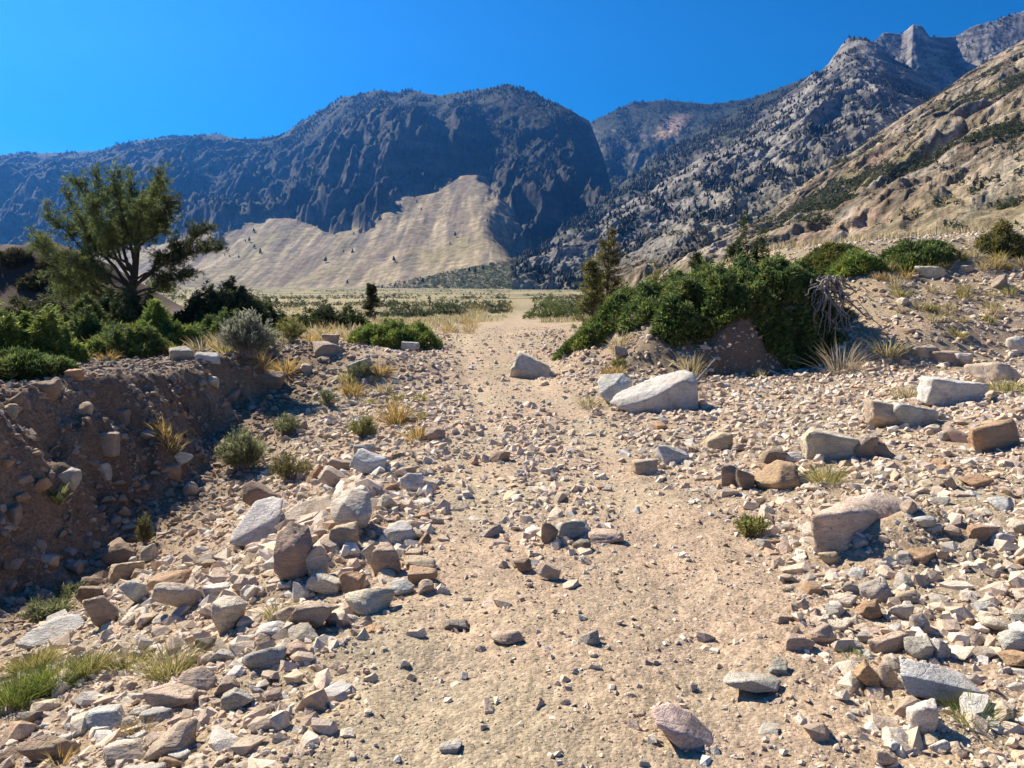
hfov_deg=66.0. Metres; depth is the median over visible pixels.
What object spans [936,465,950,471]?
rock
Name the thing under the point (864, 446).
rock
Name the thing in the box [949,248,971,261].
grass tuft
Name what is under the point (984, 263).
grass tuft
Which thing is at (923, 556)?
rock
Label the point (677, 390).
boulder
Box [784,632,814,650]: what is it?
rock
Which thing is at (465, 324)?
grass tuft
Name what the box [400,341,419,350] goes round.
rock
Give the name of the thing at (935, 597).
rock
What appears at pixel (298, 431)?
rock
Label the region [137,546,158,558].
rock
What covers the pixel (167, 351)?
grass tuft
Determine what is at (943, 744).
rock
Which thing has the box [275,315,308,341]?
sagebrush
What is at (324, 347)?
rock
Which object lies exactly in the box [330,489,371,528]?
boulder
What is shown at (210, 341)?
grass tuft
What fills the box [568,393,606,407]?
grass tuft
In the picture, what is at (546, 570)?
rock
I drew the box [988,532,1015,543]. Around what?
rock
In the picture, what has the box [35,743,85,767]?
grass tuft
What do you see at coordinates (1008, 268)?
grass tuft
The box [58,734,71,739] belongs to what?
rock
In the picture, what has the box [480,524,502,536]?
rock
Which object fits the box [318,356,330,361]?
rock
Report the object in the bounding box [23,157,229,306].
pine tree
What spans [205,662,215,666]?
rock
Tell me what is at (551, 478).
rock
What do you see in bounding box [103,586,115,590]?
rock
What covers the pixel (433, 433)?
rock
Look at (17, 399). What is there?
rock
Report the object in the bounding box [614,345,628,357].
rock
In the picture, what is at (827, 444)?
boulder
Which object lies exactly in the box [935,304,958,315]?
grass tuft
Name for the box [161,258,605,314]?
valley scrub
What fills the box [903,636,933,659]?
rock
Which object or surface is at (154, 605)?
rock
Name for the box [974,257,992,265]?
grass tuft
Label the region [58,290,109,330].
juniper shrub
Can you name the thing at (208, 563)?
rock
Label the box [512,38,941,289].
mountain
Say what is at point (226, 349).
grass tuft
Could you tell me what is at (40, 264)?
juniper shrub
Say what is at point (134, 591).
rock
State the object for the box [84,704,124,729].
rock
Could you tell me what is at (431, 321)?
meadow grass
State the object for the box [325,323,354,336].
grass tuft
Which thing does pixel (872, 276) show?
grass tuft
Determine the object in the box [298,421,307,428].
rock
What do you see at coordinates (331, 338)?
rock
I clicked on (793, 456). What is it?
rock
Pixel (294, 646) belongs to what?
rock
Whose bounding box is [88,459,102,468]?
rock
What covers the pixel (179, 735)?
rock
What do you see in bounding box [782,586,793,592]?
rock
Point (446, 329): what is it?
grass tuft
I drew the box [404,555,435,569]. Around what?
rock
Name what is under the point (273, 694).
rock
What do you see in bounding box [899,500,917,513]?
rock
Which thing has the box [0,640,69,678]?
grass tuft
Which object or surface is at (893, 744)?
rock
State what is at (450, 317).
grass tuft
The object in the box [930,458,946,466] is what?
rock
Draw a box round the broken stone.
[0,227,1023,540]
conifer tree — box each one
[361,282,382,320]
[569,255,605,333]
[584,226,628,300]
[686,250,703,274]
[720,242,742,262]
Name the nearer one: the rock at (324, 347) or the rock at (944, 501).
the rock at (944, 501)
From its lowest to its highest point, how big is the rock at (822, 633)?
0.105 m
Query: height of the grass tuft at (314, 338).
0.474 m
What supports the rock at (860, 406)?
on the ground at (596, 612)
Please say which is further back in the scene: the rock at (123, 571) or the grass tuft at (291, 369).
the grass tuft at (291, 369)
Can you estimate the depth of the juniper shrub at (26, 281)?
42.09 m
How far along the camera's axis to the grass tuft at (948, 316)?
15.46 m
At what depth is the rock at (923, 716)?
2.97 m
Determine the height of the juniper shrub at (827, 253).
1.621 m
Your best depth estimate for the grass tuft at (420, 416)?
11.21 m
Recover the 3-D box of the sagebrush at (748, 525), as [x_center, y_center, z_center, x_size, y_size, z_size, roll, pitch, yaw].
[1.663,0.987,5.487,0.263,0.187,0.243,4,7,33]
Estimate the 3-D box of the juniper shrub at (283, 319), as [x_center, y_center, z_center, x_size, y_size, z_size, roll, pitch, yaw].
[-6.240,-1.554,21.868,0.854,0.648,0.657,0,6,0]
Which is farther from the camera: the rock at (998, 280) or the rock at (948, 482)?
the rock at (998, 280)
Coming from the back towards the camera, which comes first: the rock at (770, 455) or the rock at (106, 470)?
the rock at (106, 470)
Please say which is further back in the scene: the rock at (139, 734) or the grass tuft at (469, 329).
the grass tuft at (469, 329)
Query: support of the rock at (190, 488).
on the ground at (596, 612)
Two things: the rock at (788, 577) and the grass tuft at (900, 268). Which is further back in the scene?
the grass tuft at (900, 268)
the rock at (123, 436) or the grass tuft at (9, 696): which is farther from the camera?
the rock at (123, 436)
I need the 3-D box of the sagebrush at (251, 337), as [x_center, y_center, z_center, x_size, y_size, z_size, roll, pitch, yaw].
[-4.646,-0.919,13.969,1.253,0.928,1.121,0,6,0]
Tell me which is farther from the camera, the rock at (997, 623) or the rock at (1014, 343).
the rock at (1014, 343)
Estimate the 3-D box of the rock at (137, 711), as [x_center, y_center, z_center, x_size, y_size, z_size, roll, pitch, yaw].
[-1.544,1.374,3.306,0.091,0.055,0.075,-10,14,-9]
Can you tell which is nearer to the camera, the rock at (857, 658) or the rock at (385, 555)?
the rock at (857, 658)
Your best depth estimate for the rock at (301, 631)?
3.84 m
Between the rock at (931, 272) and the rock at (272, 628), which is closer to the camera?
the rock at (272, 628)
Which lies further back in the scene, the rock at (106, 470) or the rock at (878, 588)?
the rock at (106, 470)
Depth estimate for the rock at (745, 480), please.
6.62 m
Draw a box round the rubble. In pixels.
[0,229,1023,767]
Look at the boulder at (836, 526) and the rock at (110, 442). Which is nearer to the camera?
the boulder at (836, 526)
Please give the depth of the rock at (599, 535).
5.37 m
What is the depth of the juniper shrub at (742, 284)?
15.42 m
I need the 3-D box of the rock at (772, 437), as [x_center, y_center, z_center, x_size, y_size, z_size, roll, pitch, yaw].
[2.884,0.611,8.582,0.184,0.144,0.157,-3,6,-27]
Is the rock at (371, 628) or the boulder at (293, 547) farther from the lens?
the boulder at (293, 547)
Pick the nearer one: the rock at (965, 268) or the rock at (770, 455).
the rock at (770, 455)
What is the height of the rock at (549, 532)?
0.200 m
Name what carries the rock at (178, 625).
on the ground at (596, 612)
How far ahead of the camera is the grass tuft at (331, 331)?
23.74 m
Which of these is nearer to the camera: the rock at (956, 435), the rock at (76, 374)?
the rock at (956, 435)
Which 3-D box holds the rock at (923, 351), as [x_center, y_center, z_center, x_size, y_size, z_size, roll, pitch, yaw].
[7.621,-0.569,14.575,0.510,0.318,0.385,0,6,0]
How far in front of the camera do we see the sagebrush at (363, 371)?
14.34 m
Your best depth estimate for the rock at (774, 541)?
5.30 m
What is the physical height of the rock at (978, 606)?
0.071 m
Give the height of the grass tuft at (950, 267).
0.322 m
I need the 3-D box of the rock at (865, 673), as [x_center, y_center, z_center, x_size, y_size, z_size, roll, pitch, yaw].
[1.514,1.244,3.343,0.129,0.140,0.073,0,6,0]
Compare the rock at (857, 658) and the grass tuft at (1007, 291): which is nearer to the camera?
the rock at (857, 658)
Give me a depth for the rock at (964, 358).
14.11 m
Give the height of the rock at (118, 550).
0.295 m
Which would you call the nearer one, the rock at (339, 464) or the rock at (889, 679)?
the rock at (889, 679)
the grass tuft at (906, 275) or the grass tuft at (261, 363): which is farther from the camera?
the grass tuft at (906, 275)
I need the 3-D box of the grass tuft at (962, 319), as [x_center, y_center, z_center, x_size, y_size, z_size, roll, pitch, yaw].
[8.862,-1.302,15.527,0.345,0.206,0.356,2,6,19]
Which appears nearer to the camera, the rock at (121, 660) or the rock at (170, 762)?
the rock at (170, 762)
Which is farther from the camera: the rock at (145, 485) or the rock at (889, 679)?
the rock at (145, 485)
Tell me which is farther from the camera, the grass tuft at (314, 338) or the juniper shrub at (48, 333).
the grass tuft at (314, 338)
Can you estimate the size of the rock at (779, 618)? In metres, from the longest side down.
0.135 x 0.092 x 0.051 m
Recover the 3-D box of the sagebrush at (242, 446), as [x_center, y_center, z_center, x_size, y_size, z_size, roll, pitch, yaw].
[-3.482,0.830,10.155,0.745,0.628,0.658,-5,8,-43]
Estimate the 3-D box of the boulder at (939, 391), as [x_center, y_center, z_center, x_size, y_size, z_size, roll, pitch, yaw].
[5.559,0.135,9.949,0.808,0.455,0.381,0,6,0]
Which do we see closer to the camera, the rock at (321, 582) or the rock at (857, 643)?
the rock at (857, 643)
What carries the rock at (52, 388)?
on the ground at (596, 612)
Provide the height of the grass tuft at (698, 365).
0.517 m
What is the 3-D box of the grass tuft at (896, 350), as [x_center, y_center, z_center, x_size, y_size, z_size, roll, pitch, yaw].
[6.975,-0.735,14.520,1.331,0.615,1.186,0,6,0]
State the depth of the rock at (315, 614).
3.96 m
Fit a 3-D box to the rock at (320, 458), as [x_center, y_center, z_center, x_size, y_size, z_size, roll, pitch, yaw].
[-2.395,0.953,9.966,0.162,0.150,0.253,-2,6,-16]
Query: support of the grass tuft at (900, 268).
on the ground at (596, 612)
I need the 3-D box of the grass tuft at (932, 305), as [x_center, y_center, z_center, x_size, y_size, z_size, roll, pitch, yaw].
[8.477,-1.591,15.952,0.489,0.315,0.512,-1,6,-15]
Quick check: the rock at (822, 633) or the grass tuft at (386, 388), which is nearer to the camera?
the rock at (822, 633)
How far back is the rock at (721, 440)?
8.46 m
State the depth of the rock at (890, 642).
3.63 m
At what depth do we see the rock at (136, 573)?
6.89 m
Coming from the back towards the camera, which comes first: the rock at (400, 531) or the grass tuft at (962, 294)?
the grass tuft at (962, 294)
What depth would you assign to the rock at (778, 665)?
3.46 m
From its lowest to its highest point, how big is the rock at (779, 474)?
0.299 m
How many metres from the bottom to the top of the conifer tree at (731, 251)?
1.026 m
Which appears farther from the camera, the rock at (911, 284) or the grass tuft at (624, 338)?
the rock at (911, 284)
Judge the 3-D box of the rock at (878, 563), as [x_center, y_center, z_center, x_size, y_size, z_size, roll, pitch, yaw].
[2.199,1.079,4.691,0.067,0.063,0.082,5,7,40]
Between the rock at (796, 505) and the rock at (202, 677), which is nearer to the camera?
the rock at (202, 677)
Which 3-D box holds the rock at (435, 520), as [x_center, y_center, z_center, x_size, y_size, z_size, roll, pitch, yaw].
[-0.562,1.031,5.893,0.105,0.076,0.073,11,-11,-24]
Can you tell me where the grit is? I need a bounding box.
[0,229,1023,767]
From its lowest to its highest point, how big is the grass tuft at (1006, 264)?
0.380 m
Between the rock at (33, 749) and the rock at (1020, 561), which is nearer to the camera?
the rock at (33, 749)
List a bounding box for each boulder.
[15,614,84,647]
[211,595,246,632]
[229,496,282,545]
[273,521,312,579]
[280,495,330,521]
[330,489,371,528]
[508,351,550,378]
[597,373,631,403]
[610,370,698,412]
[650,702,713,750]
[723,671,780,692]
[799,427,858,459]
[810,492,902,554]
[863,399,901,427]
[892,401,938,427]
[899,659,981,701]
[917,376,988,406]
[964,362,1020,382]
[967,418,1019,452]
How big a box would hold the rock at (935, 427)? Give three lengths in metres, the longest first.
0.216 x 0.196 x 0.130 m
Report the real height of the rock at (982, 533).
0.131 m
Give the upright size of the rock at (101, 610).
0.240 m
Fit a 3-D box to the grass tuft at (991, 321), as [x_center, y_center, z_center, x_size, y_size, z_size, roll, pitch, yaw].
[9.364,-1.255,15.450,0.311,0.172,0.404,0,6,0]
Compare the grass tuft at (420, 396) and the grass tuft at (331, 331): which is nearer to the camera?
the grass tuft at (420, 396)
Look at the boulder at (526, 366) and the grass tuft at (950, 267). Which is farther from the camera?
the grass tuft at (950, 267)
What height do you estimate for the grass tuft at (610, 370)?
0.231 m
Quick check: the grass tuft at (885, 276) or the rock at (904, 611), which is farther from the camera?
the grass tuft at (885, 276)
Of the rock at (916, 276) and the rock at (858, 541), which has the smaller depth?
the rock at (858, 541)
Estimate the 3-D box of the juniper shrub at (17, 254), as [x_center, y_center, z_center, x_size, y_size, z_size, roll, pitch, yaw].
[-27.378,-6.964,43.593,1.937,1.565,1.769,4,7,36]
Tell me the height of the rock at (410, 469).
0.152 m
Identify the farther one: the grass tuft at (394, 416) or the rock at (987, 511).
the grass tuft at (394, 416)
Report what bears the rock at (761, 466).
on the ground at (596, 612)
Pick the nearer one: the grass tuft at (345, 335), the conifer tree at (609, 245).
the grass tuft at (345, 335)
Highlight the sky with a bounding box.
[0,0,1023,154]
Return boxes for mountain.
[0,86,610,288]
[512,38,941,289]
[520,81,802,263]
[590,78,805,188]
[594,218,714,290]
[604,40,1023,293]
[875,11,1023,90]
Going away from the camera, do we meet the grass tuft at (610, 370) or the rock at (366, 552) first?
the rock at (366, 552)
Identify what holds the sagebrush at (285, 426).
on the ground at (596, 612)
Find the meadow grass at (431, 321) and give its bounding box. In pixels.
[177,221,1021,335]
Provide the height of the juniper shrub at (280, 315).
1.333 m
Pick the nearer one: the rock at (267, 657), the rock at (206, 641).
the rock at (267, 657)
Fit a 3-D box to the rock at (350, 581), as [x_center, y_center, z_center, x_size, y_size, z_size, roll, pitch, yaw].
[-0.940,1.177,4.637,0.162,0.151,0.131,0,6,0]
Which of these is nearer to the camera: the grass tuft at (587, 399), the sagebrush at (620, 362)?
the grass tuft at (587, 399)
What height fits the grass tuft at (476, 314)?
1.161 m
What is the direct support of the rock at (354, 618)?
on the ground at (596, 612)
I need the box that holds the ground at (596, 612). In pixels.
[0,230,1023,767]
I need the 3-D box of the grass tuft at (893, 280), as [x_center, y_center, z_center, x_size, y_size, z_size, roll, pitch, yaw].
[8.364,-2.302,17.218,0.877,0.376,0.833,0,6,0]
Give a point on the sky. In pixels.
(76, 75)
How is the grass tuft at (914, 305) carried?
on the ground at (596, 612)
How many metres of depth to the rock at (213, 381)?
12.35 m
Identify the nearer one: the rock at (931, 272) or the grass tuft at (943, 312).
the grass tuft at (943, 312)
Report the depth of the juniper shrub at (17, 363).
9.40 m
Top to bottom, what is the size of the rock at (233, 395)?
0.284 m
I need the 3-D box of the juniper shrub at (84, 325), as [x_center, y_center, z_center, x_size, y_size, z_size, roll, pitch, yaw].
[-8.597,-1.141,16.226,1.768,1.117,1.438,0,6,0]
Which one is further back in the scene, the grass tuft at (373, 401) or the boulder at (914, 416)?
the grass tuft at (373, 401)
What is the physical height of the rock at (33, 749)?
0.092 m
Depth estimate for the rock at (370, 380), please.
14.22 m
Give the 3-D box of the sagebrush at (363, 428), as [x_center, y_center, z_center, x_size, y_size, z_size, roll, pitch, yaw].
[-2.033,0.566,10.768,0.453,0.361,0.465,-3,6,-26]
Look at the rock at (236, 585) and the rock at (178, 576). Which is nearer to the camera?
the rock at (236, 585)
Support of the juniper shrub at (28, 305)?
on the ground at (596, 612)
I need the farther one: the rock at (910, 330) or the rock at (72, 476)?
the rock at (910, 330)
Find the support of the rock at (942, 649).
on the ground at (596, 612)
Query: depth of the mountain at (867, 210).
279.45 m
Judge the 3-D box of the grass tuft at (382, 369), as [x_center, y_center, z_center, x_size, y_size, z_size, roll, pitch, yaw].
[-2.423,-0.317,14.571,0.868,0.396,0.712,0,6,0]
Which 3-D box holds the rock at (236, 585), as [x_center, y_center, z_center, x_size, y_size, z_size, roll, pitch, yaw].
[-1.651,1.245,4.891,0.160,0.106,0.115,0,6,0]
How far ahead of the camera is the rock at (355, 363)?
14.50 m
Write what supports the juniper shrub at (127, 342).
on the ground at (596, 612)
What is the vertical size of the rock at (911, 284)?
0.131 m
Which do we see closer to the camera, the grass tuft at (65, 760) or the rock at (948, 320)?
the grass tuft at (65, 760)
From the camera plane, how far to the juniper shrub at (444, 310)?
80.42 m
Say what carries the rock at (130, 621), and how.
on the ground at (596, 612)
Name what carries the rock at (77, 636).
on the ground at (596, 612)
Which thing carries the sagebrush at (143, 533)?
on the ground at (596, 612)
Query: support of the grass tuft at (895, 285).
on the ground at (596, 612)
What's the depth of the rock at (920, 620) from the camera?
3.85 m
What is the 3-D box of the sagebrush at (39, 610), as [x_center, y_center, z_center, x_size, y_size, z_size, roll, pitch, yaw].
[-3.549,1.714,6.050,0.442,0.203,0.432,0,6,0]
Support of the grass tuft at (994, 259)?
on the ground at (596, 612)
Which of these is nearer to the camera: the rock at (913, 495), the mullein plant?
the rock at (913, 495)
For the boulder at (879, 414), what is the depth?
8.59 m
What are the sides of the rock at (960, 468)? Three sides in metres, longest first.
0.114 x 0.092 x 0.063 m
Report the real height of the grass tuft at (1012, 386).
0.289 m
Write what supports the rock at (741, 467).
on the ground at (596, 612)
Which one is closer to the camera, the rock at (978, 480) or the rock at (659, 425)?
the rock at (978, 480)
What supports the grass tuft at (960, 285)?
on the ground at (596, 612)
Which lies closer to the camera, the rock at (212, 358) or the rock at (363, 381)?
the rock at (212, 358)
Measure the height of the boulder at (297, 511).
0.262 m
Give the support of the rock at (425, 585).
on the ground at (596, 612)
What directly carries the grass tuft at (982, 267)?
on the ground at (596, 612)
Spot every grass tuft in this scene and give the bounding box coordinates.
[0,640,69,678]
[0,648,97,705]
[0,656,72,711]
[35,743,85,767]
[43,641,124,683]
[87,636,157,675]
[91,349,121,360]
[112,706,162,734]
[121,630,217,683]
[142,414,187,454]
[161,342,189,354]
[179,334,217,351]
[191,333,207,347]
[200,340,231,352]
[202,331,221,341]
[205,336,219,348]
[210,342,232,353]
[243,352,283,373]
[252,595,299,622]
[267,355,306,374]
[271,328,297,343]
[298,330,322,342]
[302,319,336,336]
[305,329,330,341]
[307,321,345,332]
[314,327,342,338]
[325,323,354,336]
[330,379,368,395]
[334,370,357,382]
[339,327,351,342]
[342,375,359,383]
[343,385,368,396]
[358,396,430,424]
[364,398,380,404]
[367,358,399,376]
[370,381,397,393]
[384,392,410,400]
[387,420,439,440]
[412,391,427,400]
[416,412,427,418]
[437,316,461,326]
[437,324,459,332]
[449,310,472,322]
[458,326,476,333]
[460,318,482,326]
[462,313,481,322]
[466,310,486,317]
[475,311,494,321]
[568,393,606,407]
[597,363,628,373]
[603,327,635,351]
[668,352,713,375]
[746,367,768,377]
[789,337,889,373]
[791,460,855,485]
[836,644,867,660]
[849,329,924,360]
[867,273,884,279]
[874,272,910,284]
[876,272,899,280]
[878,378,917,398]
[884,257,896,271]
[885,281,905,288]
[887,286,912,296]
[889,259,920,273]
[894,268,921,278]
[895,305,910,311]
[907,298,932,310]
[920,300,943,312]
[921,283,943,292]
[923,312,949,322]
[929,681,1016,731]
[934,311,960,320]
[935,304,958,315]
[938,261,955,269]
[940,298,958,309]
[946,325,973,337]
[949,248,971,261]
[949,286,982,299]
[951,246,973,260]
[953,279,978,290]
[956,246,978,259]
[956,313,971,322]
[958,247,991,258]
[973,262,994,270]
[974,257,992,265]
[974,313,998,320]
[977,376,1023,393]
[978,256,1012,271]
[978,297,1002,307]
[980,303,1009,313]
[981,253,1004,263]
[982,257,1018,268]
[983,317,999,322]
[984,289,999,297]
[985,247,1015,259]
[987,257,1005,267]
[997,283,1023,295]
[1003,261,1016,270]
[1009,256,1023,265]
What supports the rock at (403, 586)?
on the ground at (596, 612)
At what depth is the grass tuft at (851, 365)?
13.94 m
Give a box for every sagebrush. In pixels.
[13,593,80,621]
[52,581,91,598]
[134,511,154,545]
[212,424,270,472]
[214,306,284,358]
[266,449,313,479]
[270,412,302,435]
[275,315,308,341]
[316,389,341,405]
[345,414,378,437]
[349,359,375,377]
[610,355,628,368]
[732,511,771,536]
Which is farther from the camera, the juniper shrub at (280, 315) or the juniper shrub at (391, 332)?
the juniper shrub at (280, 315)
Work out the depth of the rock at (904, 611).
4.01 m
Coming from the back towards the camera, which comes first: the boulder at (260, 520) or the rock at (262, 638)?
the boulder at (260, 520)
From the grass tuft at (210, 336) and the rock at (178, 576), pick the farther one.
the grass tuft at (210, 336)
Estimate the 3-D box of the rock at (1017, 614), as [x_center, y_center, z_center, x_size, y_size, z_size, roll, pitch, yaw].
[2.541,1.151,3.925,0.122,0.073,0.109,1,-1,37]
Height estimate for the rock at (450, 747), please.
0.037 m
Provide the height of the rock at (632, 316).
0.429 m
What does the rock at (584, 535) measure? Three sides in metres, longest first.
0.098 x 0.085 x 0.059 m
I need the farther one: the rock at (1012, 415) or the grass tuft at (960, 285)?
the grass tuft at (960, 285)
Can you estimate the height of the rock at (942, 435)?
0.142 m
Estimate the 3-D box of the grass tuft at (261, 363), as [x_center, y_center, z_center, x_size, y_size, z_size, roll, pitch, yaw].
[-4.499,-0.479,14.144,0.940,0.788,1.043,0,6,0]
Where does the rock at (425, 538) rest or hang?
on the ground at (596, 612)
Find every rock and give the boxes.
[0,529,8,536]
[0,731,8,749]
[0,744,23,763]
[1,459,15,468]
[4,404,18,419]
[6,503,22,524]
[9,391,22,404]
[14,492,30,502]
[15,734,76,764]
[16,711,42,722]
[29,379,61,400]
[34,477,51,492]
[41,554,59,567]
[45,551,62,559]
[58,467,81,489]
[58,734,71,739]
[64,369,83,380]
[65,559,83,574]
[72,632,82,639]
[75,401,93,414]
[75,586,102,603]
[80,576,103,585]
[82,595,118,627]
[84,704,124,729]
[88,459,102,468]
[91,541,100,548]
[96,504,105,511]
[97,463,112,480]
[99,431,119,456]
[101,537,136,565]
[102,681,112,689]
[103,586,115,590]
[103,738,146,765]
[108,561,144,583]
[109,657,122,666]
[113,480,126,484]
[117,409,130,425]
[117,506,131,516]
[119,581,149,602]
[120,433,128,439]
[121,716,138,728]
[123,762,166,767]
[124,614,135,626]
[126,534,135,538]
[126,730,147,738]
[128,693,143,699]
[129,705,151,716]
[131,569,140,578]
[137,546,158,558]
[139,429,155,438]
[139,480,150,489]
[139,543,158,561]
[139,706,173,721]
[143,681,197,707]
[143,718,197,760]
[147,569,191,590]
[151,582,203,607]
[151,602,165,609]
[160,756,184,767]
[161,462,181,481]
[168,748,191,759]
[169,346,193,360]
[171,387,180,393]
[174,452,193,464]
[176,623,182,629]
[176,665,217,690]
[183,481,198,496]
[194,689,207,700]
[194,758,208,767]
[195,352,220,363]
[195,475,202,480]
[195,637,216,651]
[196,553,216,567]
[201,559,216,567]
[202,582,232,597]
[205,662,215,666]
[207,649,235,662]
[208,376,218,387]
[210,698,220,708]
[214,675,239,694]
[220,687,253,711]
[226,389,239,400]
[232,574,257,592]
[234,760,247,767]
[242,480,276,505]
[242,646,286,668]
[249,685,264,693]
[255,621,285,636]
[255,632,271,644]
[259,370,285,389]
[264,687,281,700]
[265,394,273,398]
[276,606,294,622]
[285,639,308,655]
[288,601,335,627]
[288,622,318,641]
[296,429,304,433]
[296,491,310,500]
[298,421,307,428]
[299,363,312,373]
[305,570,340,593]
[306,466,322,482]
[306,546,329,576]
[313,341,344,355]
[317,454,328,461]
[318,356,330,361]
[318,465,348,487]
[321,459,351,470]
[322,334,339,342]
[325,415,336,421]
[329,521,358,547]
[338,571,365,592]
[345,587,394,614]
[346,354,355,358]
[346,358,371,374]
[346,400,357,405]
[347,614,359,622]
[349,448,386,473]
[353,443,375,453]
[358,377,368,384]
[361,543,374,569]
[364,538,374,545]
[365,624,381,632]
[366,375,377,382]
[372,542,400,574]
[377,493,396,508]
[379,520,414,544]
[388,578,414,594]
[390,452,404,459]
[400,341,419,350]
[400,466,416,472]
[400,473,422,490]
[401,413,417,422]
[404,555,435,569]
[405,548,422,555]
[407,565,437,583]
[418,533,430,543]
[418,579,433,593]
[420,511,429,517]
[425,426,445,440]
[430,516,443,523]
[436,535,448,541]
[439,739,461,753]
[442,619,468,630]
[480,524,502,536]
[490,451,510,461]
[490,630,523,643]
[513,557,531,571]
[535,560,560,580]
[541,523,558,543]
[545,504,559,508]
[547,476,555,480]
[555,519,590,538]
[572,539,590,548]
[577,532,588,539]
[580,629,600,644]
[588,528,623,543]
[601,485,612,490]
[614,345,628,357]
[630,311,639,321]
[631,458,657,474]
[655,421,666,429]
[655,445,688,463]
[703,432,732,449]
[721,464,736,486]
[729,444,746,450]
[736,469,754,489]
[738,464,746,469]
[754,460,799,489]
[754,538,771,548]
[758,447,787,463]
[758,463,767,469]
[766,538,779,545]
[767,657,787,673]
[768,434,782,441]
[769,613,793,623]
[779,573,799,581]
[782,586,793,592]
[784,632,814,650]
[785,451,804,461]
[790,499,800,509]
[801,581,823,593]
[802,522,812,536]
[804,537,812,543]
[806,623,834,642]
[817,551,838,563]
[819,614,831,622]
[825,603,840,617]
[828,619,849,630]
[833,593,857,607]
[838,460,852,467]
[841,584,859,592]
[847,654,865,663]
[848,567,865,577]
[851,534,867,548]
[852,661,880,686]
[853,639,863,649]
[854,436,878,458]
[855,598,881,618]
[856,631,872,642]
[857,398,868,409]
[858,578,892,603]
[859,548,869,557]
[867,631,908,652]
[871,745,898,765]
[873,440,893,456]
[875,560,886,567]
[878,663,899,688]
[885,656,900,671]
[887,739,899,750]
[888,604,914,618]
[892,590,920,602]
[894,550,913,564]
[894,572,913,586]
[895,297,908,304]
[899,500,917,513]
[903,328,916,333]
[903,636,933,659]
[905,492,917,498]
[906,282,914,286]
[906,698,938,734]
[908,548,937,564]
[909,613,931,632]
[911,274,919,279]
[911,344,937,357]
[912,516,936,527]
[914,266,945,277]
[923,424,941,432]
[927,739,949,752]
[928,593,949,602]
[929,350,971,364]
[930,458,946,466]
[930,497,950,505]
[932,638,950,659]
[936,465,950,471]
[938,430,949,440]
[942,477,956,489]
[942,524,961,536]
[944,316,952,322]
[944,425,967,442]
[952,466,963,471]
[953,603,963,606]
[954,353,973,364]
[954,419,974,424]
[958,473,993,487]
[959,539,977,551]
[960,265,974,271]
[963,627,984,645]
[965,618,977,624]
[966,524,999,541]
[970,600,998,613]
[975,507,992,515]
[978,616,1009,631]
[986,558,1002,566]
[987,496,1013,510]
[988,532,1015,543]
[991,274,1007,287]
[991,650,1023,665]
[993,314,1004,318]
[997,629,1023,650]
[1001,488,1015,498]
[1005,336,1023,352]
[1007,413,1016,417]
[1008,518,1023,533]
[1008,607,1023,621]
[1015,557,1023,564]
[1015,599,1023,607]
[1016,271,1023,277]
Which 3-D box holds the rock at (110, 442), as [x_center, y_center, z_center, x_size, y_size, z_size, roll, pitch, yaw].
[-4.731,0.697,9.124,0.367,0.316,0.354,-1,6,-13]
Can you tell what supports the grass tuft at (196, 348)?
on the ground at (596, 612)
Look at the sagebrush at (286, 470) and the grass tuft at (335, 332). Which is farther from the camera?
the grass tuft at (335, 332)
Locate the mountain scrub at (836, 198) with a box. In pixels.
[576,43,1023,293]
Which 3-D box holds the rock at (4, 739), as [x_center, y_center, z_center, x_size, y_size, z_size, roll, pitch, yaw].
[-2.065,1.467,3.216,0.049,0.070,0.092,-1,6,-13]
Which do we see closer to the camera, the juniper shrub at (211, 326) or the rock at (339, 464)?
the rock at (339, 464)
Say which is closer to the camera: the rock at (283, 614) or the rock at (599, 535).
the rock at (283, 614)
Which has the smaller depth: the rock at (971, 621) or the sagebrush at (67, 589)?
the rock at (971, 621)
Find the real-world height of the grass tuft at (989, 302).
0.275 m
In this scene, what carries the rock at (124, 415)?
on the ground at (596, 612)
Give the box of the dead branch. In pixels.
[696,354,718,381]
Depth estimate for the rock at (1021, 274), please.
17.31 m
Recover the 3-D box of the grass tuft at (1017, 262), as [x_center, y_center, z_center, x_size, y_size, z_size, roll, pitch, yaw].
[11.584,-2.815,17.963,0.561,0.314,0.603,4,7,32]
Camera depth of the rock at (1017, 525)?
5.01 m
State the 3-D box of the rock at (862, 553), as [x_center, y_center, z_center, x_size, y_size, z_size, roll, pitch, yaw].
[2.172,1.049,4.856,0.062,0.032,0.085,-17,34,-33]
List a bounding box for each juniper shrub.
[0,246,35,268]
[0,299,90,362]
[0,345,81,381]
[2,291,98,326]
[15,268,51,291]
[32,256,60,274]
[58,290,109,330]
[67,303,124,343]
[81,322,174,358]
[98,280,174,325]
[129,298,206,347]
[171,275,279,329]
[196,306,243,342]
[228,295,289,326]
[272,317,295,336]
[290,297,369,329]
[344,318,443,349]
[380,298,433,317]
[426,294,468,315]
[522,288,582,318]
[551,284,640,360]
[588,249,855,368]
[642,261,675,284]
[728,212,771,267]
[800,241,863,276]
[824,246,888,279]
[877,236,961,271]
[972,217,1023,257]
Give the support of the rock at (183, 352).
on the ground at (596, 612)
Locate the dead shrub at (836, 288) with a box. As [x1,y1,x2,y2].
[803,274,886,339]
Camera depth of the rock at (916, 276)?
17.51 m
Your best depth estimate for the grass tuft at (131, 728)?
3.13 m
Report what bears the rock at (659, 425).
on the ground at (596, 612)
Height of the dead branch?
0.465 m
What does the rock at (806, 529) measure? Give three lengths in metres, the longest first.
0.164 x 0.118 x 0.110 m
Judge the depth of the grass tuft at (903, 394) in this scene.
10.60 m
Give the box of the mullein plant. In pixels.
[46,483,71,504]
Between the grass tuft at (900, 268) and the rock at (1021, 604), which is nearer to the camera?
the rock at (1021, 604)

